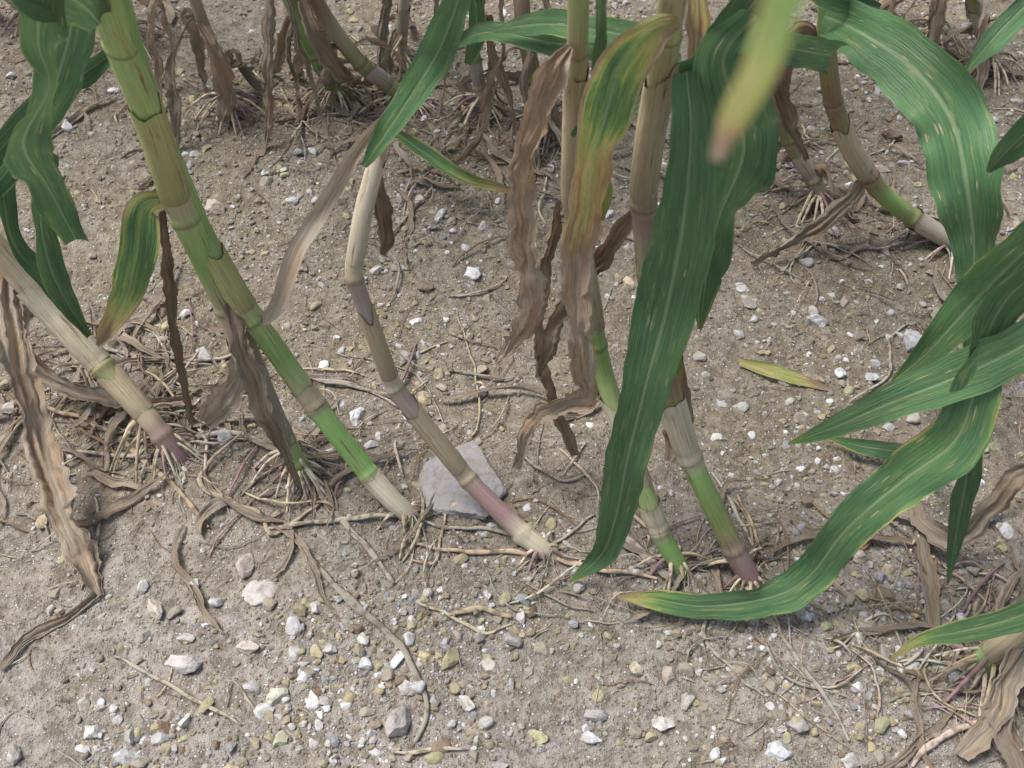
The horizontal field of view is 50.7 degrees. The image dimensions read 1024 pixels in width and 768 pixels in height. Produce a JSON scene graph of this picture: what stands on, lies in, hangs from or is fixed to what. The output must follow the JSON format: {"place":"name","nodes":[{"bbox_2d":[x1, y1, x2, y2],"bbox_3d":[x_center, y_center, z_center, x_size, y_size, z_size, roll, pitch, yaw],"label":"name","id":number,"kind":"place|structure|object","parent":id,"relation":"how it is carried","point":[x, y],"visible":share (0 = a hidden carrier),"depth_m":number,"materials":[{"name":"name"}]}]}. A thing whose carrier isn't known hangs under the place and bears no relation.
{"place":"outdoors","nodes":[
{"label":"outdoors","id":0,"kind":"place"},
{"bbox_2d":[0,0,1023,767],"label":"ground","id":1,"kind":"structure","parent":0,"point":[38,726],"depth_m":1.50,"materials":[{"name":"soil"}]},
{"bbox_2d":[0,0,19,40],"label":"corn plant","id":2,"kind":"object","parent":1,"relation":"on","point":[13,17],"visible":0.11,"depth_m":2.23,"materials":[{"name":"brown plant"}]},
{"bbox_2d":[8,0,184,64],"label":"corn plant","id":3,"kind":"object","parent":1,"relation":"on","point":[145,3],"visible":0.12,"depth_m":2.19,"materials":[{"name":"brown plant"}]},
{"bbox_2d":[0,184,249,670],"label":"corn plant","id":4,"kind":"object","parent":1,"relation":"on","point":[29,371],"visible":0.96,"depth_m":1.43,"materials":[{"name":"beige plant"}]},
{"bbox_2d":[0,0,363,536],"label":"corn plant","id":5,"kind":"object","parent":1,"relation":"on","point":[57,41],"visible":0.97,"depth_m":1.16,"materials":[{"name":"green plant"}]},
{"bbox_2d":[121,0,283,190],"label":"corn plant","id":6,"kind":"object","parent":1,"relation":"on","point":[197,25],"visible":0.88,"depth_m":1.93,"materials":[{"name":"brown plant"}]},
{"bbox_2d":[123,0,442,578],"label":"corn plant","id":7,"kind":"object","parent":1,"relation":"on","point":[239,298],"visible":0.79,"depth_m":1.29,"materials":[{"name":"green plant"}]},
{"bbox_2d":[244,0,389,175],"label":"corn plant","id":8,"kind":"object","parent":1,"relation":"on","point":[303,26],"visible":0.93,"depth_m":1.92,"materials":[{"name":"brown plant"}]},
{"bbox_2d":[274,0,510,193],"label":"corn plant","id":9,"kind":"object","parent":1,"relation":"on","point":[368,70],"visible":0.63,"depth_m":1.94,"materials":[{"name":"green plant"}]},
{"bbox_2d":[358,0,467,118],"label":"corn plant","id":10,"kind":"object","parent":1,"relation":"on","point":[398,38],"visible":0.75,"depth_m":2.08,"materials":[{"name":"brown plant"}]},
{"bbox_2d":[418,440,506,519],"bbox_3d":[-0.068,0.141,1.496,0.122,0.045,0.129,0,50,0],"label":"rock","id":11,"kind":"object","parent":1,"relation":"on","point":[448,490],"visible":0.8,"depth_m":1.47,"materials":[{"name":"stone"}]},
{"bbox_2d":[345,0,589,625],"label":"corn plant","id":12,"kind":"object","parent":1,"relation":"on","point":[428,69],"visible":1,"depth_m":1.21,"materials":[{"name":"beige plant"}]},
{"bbox_2d":[416,0,561,168],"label":"corn plant","id":13,"kind":"object","parent":1,"relation":"on","point":[475,74],"visible":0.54,"depth_m":1.96,"materials":[{"name":"brown plant"}]},
{"bbox_2d":[0,0,1023,767],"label":"crop residue","id":14,"kind":"object","parent":1,"relation":"on","point":[350,600],"visible":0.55,"depth_m":1.45,"materials":[{"name":"plant"}]},
{"bbox_2d":[0,0,1023,767],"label":"leaf litter","id":15,"kind":"object","parent":1,"relation":"on","point":[214,504],"visible":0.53,"depth_m":1.52,"materials":[{"name":"brown plant"}]},
{"bbox_2d":[418,0,614,209],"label":"corn plant","id":16,"kind":"object","parent":1,"relation":"on","point":[529,68],"visible":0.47,"depth_m":1.86,"materials":[{"name":"brown plant"}]},
{"bbox_2d":[495,0,713,615],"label":"corn plant","id":17,"kind":"object","parent":1,"relation":"on","point":[566,67],"visible":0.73,"depth_m":1.15,"materials":[{"name":"brown plant"}]},
{"bbox_2d":[459,0,846,634],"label":"corn plant","id":18,"kind":"object","parent":1,"relation":"on","point":[712,94],"visible":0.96,"depth_m":1.03,"materials":[{"name":"green plant"}]},
{"bbox_2d":[739,358,831,390],"bbox_3d":[0.411,-0.012,1.624,0.142,0.018,0.017,19,53,15],"label":"corn leaf scrap","id":19,"kind":"object","parent":1,"relation":"on","point":[770,370],"visible":1,"depth_m":1.63,"materials":[{"name":"yellow plant"}]},
{"bbox_2d":[618,114,1023,767],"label":"corn plant","id":20,"kind":"object","parent":1,"relation":"on","point":[982,306],"visible":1,"depth_m":1.20,"materials":[{"name":"green plant"}]},
{"bbox_2d":[770,98,880,244],"bbox_3d":[0.329,-0.716,1.282,0.576,1.452,0.870,11,51,9],"label":"corn plant","id":21,"kind":"object","parent":1,"relation":"on","point":[813,178],"visible":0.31,"depth_m":1.81,"materials":[{"name":"brown plant"}]},
{"bbox_2d":[751,0,1003,347],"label":"corn plant","id":22,"kind":"object","parent":1,"relation":"on","point":[931,90],"visible":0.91,"depth_m":1.31,"materials":[{"name":"green plant"}]},
{"bbox_2d":[808,0,999,54],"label":"corn plant","id":23,"kind":"object","parent":1,"relation":"on","point":[936,22],"visible":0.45,"depth_m":2.10,"materials":[{"name":"brown plant"}]},
{"bbox_2d":[838,0,1023,98],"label":"corn plant","id":24,"kind":"object","parent":1,"relation":"on","point":[999,33],"visible":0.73,"depth_m":1.99,"materials":[{"name":"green plant"}]},
{"bbox_2d":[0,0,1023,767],"bbox_3d":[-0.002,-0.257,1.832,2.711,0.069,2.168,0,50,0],"label":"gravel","id":25,"kind":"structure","parent":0,"point":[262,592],"depth_m":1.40,"materials":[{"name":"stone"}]}
]}

